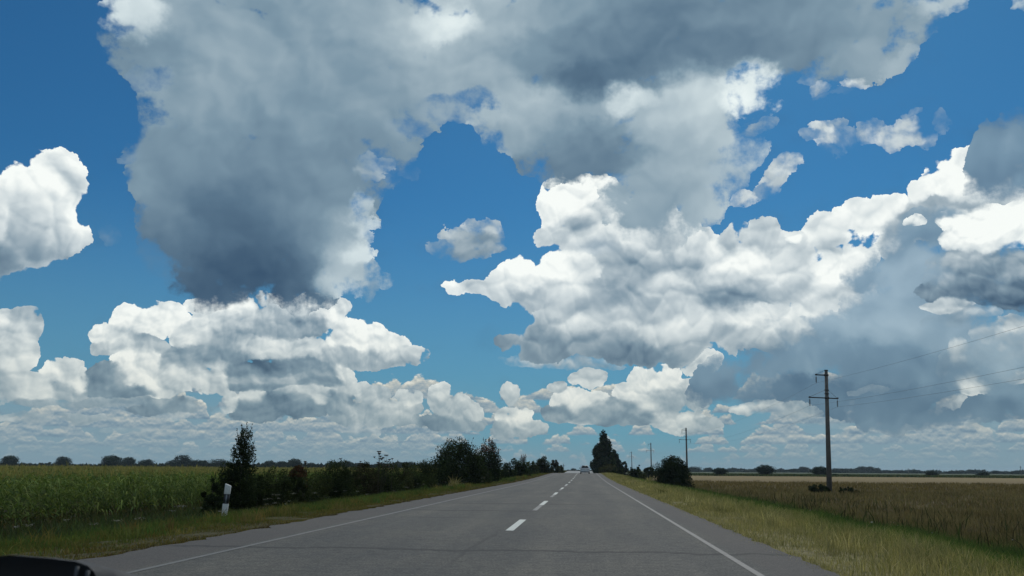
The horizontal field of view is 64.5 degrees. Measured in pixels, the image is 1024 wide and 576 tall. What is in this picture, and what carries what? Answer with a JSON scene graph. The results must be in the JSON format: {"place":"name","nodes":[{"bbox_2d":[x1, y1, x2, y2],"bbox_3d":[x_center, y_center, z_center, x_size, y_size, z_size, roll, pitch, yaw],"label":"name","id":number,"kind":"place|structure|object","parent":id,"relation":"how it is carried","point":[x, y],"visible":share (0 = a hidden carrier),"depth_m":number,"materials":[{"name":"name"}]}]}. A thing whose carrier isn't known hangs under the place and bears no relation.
{"place":"outdoors","nodes":[
{"label":"outdoors","id":0,"kind":"place"},
{"bbox_2d":[0,555,137,575],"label":"car dashboard","id":1,"kind":"object","parent":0,"point":[15,565],"visible":1,"depth_m":0.62,"materials":[{"name":"plastic"}]},
{"bbox_2d":[77,471,839,575],"bbox_3d":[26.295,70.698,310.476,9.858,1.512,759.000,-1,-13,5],"label":"road","id":2,"kind":"structure","parent":0,"point":[588,524],"depth_m":13.27,"materials":[{"name":"grey asphalt"}]},
{"bbox_2d":[127,476,548,572],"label":"road edge line","id":3,"kind":"object","parent":2,"relation":"on","point":[280,538],"visible":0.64,"depth_m":13.24,"materials":[{"name":"paint"}]},
{"bbox_2d":[507,520,524,530],"bbox_3d":[0.109,5.236,17.979,0.160,0.001,3.650,-1,-13,5],"label":"road marking","id":4,"kind":"object","parent":2,"relation":"on","point":[516,525],"visible":1,"depth_m":17.65,"materials":[{"name":"paint"}]},
{"bbox_2d":[579,465,590,473],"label":"hatchback car","id":5,"kind":"object","parent":2,"relation":"on","point":[584,468],"visible":1,"depth_m":147.72,"materials":[{"name":"silver metal"}]},
{"bbox_2d":[591,471,763,575],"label":"road edge line","id":6,"kind":"object","parent":2,"relation":"on","point":[750,569],"visible":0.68,"depth_m":13.44,"materials":[{"name":"paint"}]},
{"bbox_2d":[0,0,1023,471],"label":"sky","id":7,"kind":"structure","parent":0,"point":[352,230],"materials":[{"name":"blue"}]},
{"bbox_2d":[1,469,1023,575],"bbox_3d":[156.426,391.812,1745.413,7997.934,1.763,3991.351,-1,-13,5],"label":"ground","id":8,"kind":"structure","parent":0,"point":[863,479],"depth_m":43.19,"materials":[{"name":"brown soil"}]},
{"bbox_2d":[0,455,19,465],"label":"distant tree","id":9,"kind":"object","parent":8,"relation":"on","point":[10,460],"visible":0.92,"depth_m":578.57,"materials":[{"name":"green plant"}]},
{"bbox_2d":[55,456,71,466],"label":"distant tree","id":10,"kind":"object","parent":8,"relation":"on","point":[62,460],"visible":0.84,"depth_m":604.94,"materials":[{"name":"green plant"}]},
{"bbox_2d":[99,454,126,466],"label":"distant tree","id":11,"kind":"object","parent":8,"relation":"on","point":[112,460],"visible":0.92,"depth_m":590.86,"materials":[{"name":"green plant"}]},
{"bbox_2d":[119,457,136,466],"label":"distant tree","id":12,"kind":"object","parent":8,"relation":"on","point":[129,461],"visible":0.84,"depth_m":628.18,"materials":[{"name":"green plant"}]},
{"bbox_2d":[136,459,154,466],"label":"distant tree","id":13,"kind":"object","parent":8,"relation":"on","point":[149,462],"visible":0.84,"depth_m":602.35,"materials":[{"name":"green plant"}]},
{"bbox_2d":[162,460,181,466],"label":"distant tree","id":14,"kind":"object","parent":8,"relation":"on","point":[172,462],"visible":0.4,"depth_m":592.74,"materials":[{"name":"green plant"}]},
{"bbox_2d":[173,455,193,466],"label":"distant tree","id":15,"kind":"object","parent":8,"relation":"on","point":[184,460],"visible":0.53,"depth_m":613.70,"materials":[{"name":"green plant"}]},
{"bbox_2d":[188,459,211,466],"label":"distant tree","id":16,"kind":"object","parent":8,"relation":"on","point":[199,462],"visible":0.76,"depth_m":567.24,"materials":[{"name":"green plant"}]},
{"bbox_2d":[196,473,225,515],"bbox_3d":[-10.362,7.326,28.170,1.002,1.862,0.948,-1,-13,5],"label":"shrub","id":17,"kind":"object","parent":8,"relation":"on","point":[211,498],"visible":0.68,"depth_m":27.98,"materials":[{"name":"green plant"}]},
{"bbox_2d":[208,459,228,466],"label":"distant tree","id":18,"kind":"object","parent":8,"relation":"on","point":[218,463],"visible":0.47,"depth_m":603.46,"materials":[{"name":"green plant"}]},
{"bbox_2d":[221,484,230,515],"bbox_3d":[-7.771,5.936,22.013,0.153,1.228,0.093,5,-13,-7],"label":"marker post","id":19,"kind":"object","parent":8,"relation":"on","point":[227,492],"visible":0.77,"depth_m":22.03,"materials":[{"name":"white paint"}]},
{"bbox_2d":[217,422,261,510],"bbox_3d":[-9.950,6.734,29.752,1.649,3.632,1.592,-1,-13,5],"label":"conifer tree","id":20,"kind":"object","parent":8,"relation":"on","point":[246,485],"visible":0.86,"depth_m":29.49,"materials":[{"name":"green plant"}]},
{"bbox_2d":[250,472,268,508],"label":"shrub","id":21,"kind":"object","parent":8,"relation":"on","point":[260,495],"visible":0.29,"depth_m":30.81,"materials":[{"name":"green plant"}]},
{"bbox_2d":[0,462,531,536],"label":"maize crop","id":22,"kind":"object","parent":8,"relation":"on","point":[163,484],"visible":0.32,"depth_m":29.85,"materials":[{"name":"green plant"}]},
{"bbox_2d":[261,460,275,467],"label":"distant tree","id":23,"kind":"object","parent":8,"relation":"on","point":[270,464],"visible":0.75,"depth_m":576.83,"materials":[{"name":"green plant"}]},
{"bbox_2d":[260,466,298,507],"bbox_3d":[-9.303,7.997,31.937,2.225,2.002,2.169,-1,-13,5],"label":"shrub","id":24,"kind":"object","parent":8,"relation":"on","point":[277,487],"visible":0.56,"depth_m":31.80,"materials":[{"name":"green plant"}]},
{"bbox_2d":[275,461,287,467],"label":"distant tree","id":25,"kind":"object","parent":8,"relation":"on","point":[280,464],"visible":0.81,"depth_m":613.70,"materials":[{"name":"green plant"}]},
{"bbox_2d":[0,471,566,560],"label":"verge grass","id":26,"kind":"structure","parent":8,"relation":"on","point":[135,532],"depth_m":17.56,"materials":[{"name":"green plant"}]},
{"bbox_2d":[286,458,303,467],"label":"distant tree","id":27,"kind":"object","parent":8,"relation":"on","point":[291,463],"visible":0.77,"depth_m":589.07,"materials":[{"name":"green plant"}]},
{"bbox_2d":[287,465,307,503],"bbox_3d":[-9.055,8.527,34.403,0.949,2.025,1.147,-1,-13,5],"label":"rust shrub","id":28,"kind":"object","parent":8,"relation":"on","point":[298,473],"visible":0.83,"depth_m":34.22,"materials":[{"name":"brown plant"}]},
{"bbox_2d":[301,461,307,496],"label":"umbel weed","id":29,"kind":"object","parent":8,"relation":"on","point":[305,462],"visible":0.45,"depth_m":34.69,"materials":[{"name":"plant"}]},
{"bbox_2d":[306,462,316,467],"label":"distant tree","id":30,"kind":"object","parent":8,"relation":"on","point":[311,465],"visible":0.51,"depth_m":566.26,"materials":[{"name":"green plant"}]},
{"bbox_2d":[295,467,334,502],"bbox_3d":[-8.880,8.979,36.201,2.222,1.934,2.146,-1,-13,5],"label":"shrub","id":31,"kind":"object","parent":8,"relation":"on","point":[322,491],"visible":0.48,"depth_m":35.99,"materials":[{"name":"green plant"}]},
{"bbox_2d":[314,458,366,499],"bbox_3d":[-8.625,9.545,39.815,2.963,2.408,2.378,-1,-13,5],"label":"shrub","id":32,"kind":"object","parent":8,"relation":"on","point":[340,481],"visible":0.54,"depth_m":39.54,"materials":[{"name":"green plant"}]},
{"bbox_2d":[343,460,352,467],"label":"distant tree","id":33,"kind":"object","parent":8,"relation":"on","point":[349,464],"visible":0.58,"depth_m":578.12,"materials":[{"name":"green plant"}]},
{"bbox_2d":[341,466,362,495],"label":"shrub","id":34,"kind":"object","parent":8,"relation":"on","point":[356,482],"visible":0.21,"depth_m":43.39,"materials":[{"name":"green plant"}]},
{"bbox_2d":[350,460,381,495],"bbox_3d":[-8.271,10.791,45.238,2.304,2.365,2.355,-1,-13,5],"label":"shrub","id":35,"kind":"object","parent":8,"relation":"on","point":[364,479],"visible":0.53,"depth_m":44.87,"materials":[{"name":"green plant"}]},
{"bbox_2d":[374,451,390,493],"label":"umbel weed","id":36,"kind":"object","parent":8,"relation":"on","point":[383,469],"visible":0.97,"depth_m":46.21,"materials":[{"name":"plant"}]},
{"bbox_2d":[372,462,406,493],"bbox_3d":[-7.778,11.976,50.467,2.718,2.324,2.361,-1,-13,5],"label":"shrub","id":37,"kind":"object","parent":8,"relation":"on","point":[388,477],"visible":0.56,"depth_m":50.20,"materials":[{"name":"green plant"}]},
{"bbox_2d":[396,463,414,490],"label":"shrub","id":38,"kind":"object","parent":8,"relation":"on","point":[407,476],"visible":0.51,"depth_m":54.10,"materials":[{"name":"green plant"}]},
{"bbox_2d":[401,459,439,489],"bbox_3d":[-6.653,13.576,58.410,3.262,2.614,2.919,-1,-13,5],"label":"shrub","id":39,"kind":"object","parent":8,"relation":"on","point":[418,481],"visible":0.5,"depth_m":58.17,"materials":[{"name":"green plant"}]},
{"bbox_2d":[446,474,459,485],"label":"grass tuft","id":40,"kind":"object","parent":8,"relation":"on","point":[453,482],"visible":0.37,"depth_m":60.76,"materials":[{"name":"green plant"}]},
{"bbox_2d":[425,437,494,486],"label":"bush","id":41,"kind":"object","parent":8,"relation":"on","point":[469,460],"visible":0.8,"depth_m":69.17,"materials":[{"name":"green plant"}]},
{"bbox_2d":[478,437,508,481],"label":"rust topped tree","id":42,"kind":"object","parent":8,"relation":"on","point":[493,462],"visible":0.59,"depth_m":82.23,"materials":[{"name":"green plant"}]},
{"bbox_2d":[0,460,1021,473],"bbox_3d":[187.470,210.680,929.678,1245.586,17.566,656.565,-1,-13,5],"label":"wood","id":43,"kind":"object","parent":8,"relation":"on","point":[780,470],"visible":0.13,"depth_m":1103.11,"materials":[{"name":"green plant"}]},
{"bbox_2d":[0,485,1023,553],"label":"tall weeds","id":44,"kind":"object","parent":8,"relation":"on","point":[77,525],"visible":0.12,"depth_m":24.66,"materials":[{"name":"green plant"}]},
{"bbox_2d":[14,483,1012,539],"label":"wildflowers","id":45,"kind":"object","parent":8,"relation":"on","point":[220,511],"visible":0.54,"depth_m":21.34,"materials":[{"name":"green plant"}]},
{"bbox_2d":[500,458,531,477],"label":"bush","id":46,"kind":"object","parent":8,"relation":"on","point":[519,467],"visible":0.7,"depth_m":119.11,"materials":[{"name":"green plant"}]},
{"bbox_2d":[520,454,526,463],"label":"wispy tree","id":47,"kind":"object","parent":8,"relation":"on","point":[523,460],"visible":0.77,"depth_m":125.45,"materials":[{"name":"green plant"}]},
{"bbox_2d":[525,461,539,473],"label":"bush","id":48,"kind":"object","parent":8,"relation":"on","point":[534,468],"visible":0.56,"depth_m":145.64,"materials":[{"name":"green plant"}]},
{"bbox_2d":[535,456,553,472],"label":"bush","id":49,"kind":"object","parent":8,"relation":"on","point":[541,463],"visible":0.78,"depth_m":163.25,"materials":[{"name":"green plant"}]},
{"bbox_2d":[551,460,558,472],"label":"bush","id":50,"kind":"object","parent":8,"relation":"on","point":[555,465],"visible":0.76,"depth_m":199.69,"materials":[{"name":"green plant"}]},
{"bbox_2d":[558,465,564,472],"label":"bush","id":51,"kind":"object","parent":8,"relation":"on","point":[561,469],"visible":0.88,"depth_m":254.94,"materials":[{"name":"green plant"}]},
{"bbox_2d":[590,431,616,472],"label":"poplar","id":52,"kind":"object","parent":8,"relation":"on","point":[602,454],"visible":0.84,"depth_m":227.65,"materials":[{"name":"green plant"}]},
{"bbox_2d":[598,464,616,472],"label":"olive bush","id":53,"kind":"object","parent":8,"relation":"on","point":[608,468],"visible":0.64,"depth_m":193.20,"materials":[{"name":"green plant"}]},
{"bbox_2d":[612,449,621,467],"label":"poplar","id":54,"kind":"object","parent":8,"relation":"on","point":[617,459],"visible":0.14,"depth_m":253.42,"materials":[{"name":"green plant"}]},
{"bbox_2d":[609,467,624,474],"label":"dark bush","id":55,"kind":"object","parent":8,"relation":"on","point":[618,470],"visible":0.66,"depth_m":171.85,"materials":[{"name":"green plant"}]},
{"bbox_2d":[620,461,628,474],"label":"tree","id":56,"kind":"object","parent":8,"relation":"on","point":[625,467],"visible":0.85,"depth_m":232.05,"materials":[{"name":"green plant"}]},
{"bbox_2d":[626,467,640,477],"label":"dark bush","id":57,"kind":"object","parent":8,"relation":"on","point":[632,472],"visible":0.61,"depth_m":144.37,"materials":[{"name":"green plant"}]},
{"bbox_2d":[638,472,646,479],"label":"bush","id":58,"kind":"object","parent":8,"relation":"on","point":[641,475],"visible":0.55,"depth_m":134.25,"materials":[{"name":"green plant"}]},
{"bbox_2d":[643,467,653,478],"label":"dark bush","id":59,"kind":"object","parent":8,"relation":"on","point":[647,470],"visible":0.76,"depth_m":197.28,"materials":[{"name":"green plant"}]},
{"bbox_2d":[646,443,653,466],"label":"power pole","id":60,"kind":"object","parent":8,"relation":"on","point":[650,450],"visible":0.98,"depth_m":300.59,"materials":[{"name":"concrete"}]},
{"bbox_2d":[657,367,1022,453],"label":"power cable","id":61,"kind":"object","parent":60,"relation":"attached to","point":[870,396],"visible":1,"depth_m":59.11,"materials":[{"name":"black metal"}]},
{"bbox_2d":[650,455,694,487],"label":"round bush","id":62,"kind":"object","parent":8,"relation":"on","point":[671,470],"visible":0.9,"depth_m":87.70,"materials":[{"name":"green plant"}]},
{"bbox_2d":[679,428,690,473],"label":"power pole","id":63,"kind":"object","parent":8,"relation":"on","point":[686,446],"visible":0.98,"depth_m":192.53,"materials":[{"name":"concrete"}]},
{"bbox_2d":[674,379,1020,451],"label":"power cable","id":64,"kind":"object","parent":63,"relation":"attached to","point":[873,402],"visible":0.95,"depth_m":65.54,"materials":[{"name":"black metal"}]},
{"bbox_2d":[688,466,702,471],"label":"hazy tree","id":65,"kind":"object","parent":8,"relation":"on","point":[695,469],"visible":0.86,"depth_m":1004.22,"materials":[{"name":"green plant"}]},
{"bbox_2d":[711,468,728,474],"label":"tree","id":66,"kind":"object","parent":8,"relation":"on","point":[718,471],"visible":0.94,"depth_m":324.44,"materials":[{"name":"green plant"}]},
{"bbox_2d":[755,465,776,474],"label":"tree","id":67,"kind":"object","parent":8,"relation":"on","point":[764,469],"visible":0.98,"depth_m":334.58,"materials":[{"name":"green plant"}]},
{"bbox_2d":[787,469,798,472],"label":"hazy tree","id":68,"kind":"object","parent":8,"relation":"on","point":[793,470],"visible":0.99,"depth_m":1020.68,"materials":[{"name":"green plant"}]},
{"bbox_2d":[798,466,810,472],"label":"hazy tree","id":69,"kind":"object","parent":8,"relation":"on","point":[803,469],"visible":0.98,"depth_m":1070.24,"materials":[{"name":"green plant"}]},
{"bbox_2d":[600,472,1023,575],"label":"dry grass","id":70,"kind":"structure","parent":8,"relation":"on","point":[936,549],"depth_m":17.07,"materials":[{"name":"plant"}]},
{"bbox_2d":[809,466,825,474],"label":"tree","id":71,"kind":"object","parent":8,"relation":"on","point":[817,470],"visible":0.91,"depth_m":336.60,"materials":[{"name":"green plant"}]},
{"bbox_2d":[808,484,830,492],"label":"bush","id":72,"kind":"object","parent":8,"relation":"on","point":[820,488],"visible":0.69,"depth_m":77.03,"materials":[{"name":"green plant"}]},
{"bbox_2d":[808,370,838,491],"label":"power pole","id":73,"kind":"object","parent":8,"relation":"on","point":[828,453],"visible":0.99,"depth_m":79.35,"materials":[{"name":"concrete"}]},
{"bbox_2d":[682,326,1022,433],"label":"power cable","id":74,"kind":"object","parent":73,"relation":"attached to","point":[897,362],"visible":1,"depth_m":55.35,"materials":[{"name":"black metal"}]},
{"bbox_2d":[831,468,847,472],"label":"hazy tree","id":75,"kind":"object","parent":8,"relation":"on","point":[837,470],"visible":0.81,"depth_m":1000.29,"materials":[{"name":"green plant"}]},
{"bbox_2d":[838,483,859,493],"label":"bush","id":76,"kind":"object","parent":8,"relation":"on","point":[851,489],"visible":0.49,"depth_m":76.00,"materials":[{"name":"green plant"}]},
{"bbox_2d":[685,480,1023,542],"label":"field grass","id":77,"kind":"structure","parent":8,"relation":"on","point":[989,513],"depth_m":56.63,"materials":[{"name":"green plant"}]},
{"bbox_2d":[690,473,1023,477],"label":"field margin","id":78,"kind":"object","parent":8,"relation":"on","point":[878,475],"visible":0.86,"depth_m":317.56,"materials":[{"name":"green plant"}]},
{"bbox_2d":[851,466,880,472],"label":"hazy tree","id":79,"kind":"object","parent":8,"relation":"on","point":[868,469],"visible":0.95,"depth_m":1097.86,"materials":[{"name":"green plant"}]},
{"bbox_2d":[889,470,902,472],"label":"hazy tree","id":80,"kind":"object","parent":8,"relation":"on","point":[897,471],"visible":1,"depth_m":1018.94,"materials":[{"name":"green plant"}]},
{"bbox_2d":[925,471,938,474],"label":"tree","id":81,"kind":"object","parent":8,"relation":"on","point":[931,473],"visible":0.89,"depth_m":373.66,"materials":[{"name":"green plant"}]},
{"bbox_2d":[944,471,960,473],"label":"hazy tree","id":82,"kind":"object","parent":8,"relation":"on","point":[953,472],"visible":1,"depth_m":987.36,"materials":[{"name":"green plant"}]},
{"bbox_2d":[965,469,976,473],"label":"hazy tree","id":83,"kind":"object","parent":8,"relation":"on","point":[970,471],"visible":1,"depth_m":1085.44,"materials":[{"name":"green plant"}]},
{"bbox_2d":[975,472,989,475],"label":"tree","id":84,"kind":"object","parent":8,"relation":"on","point":[984,473],"visible":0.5,"depth_m":372.40,"materials":[{"name":"green plant"}]}
]}

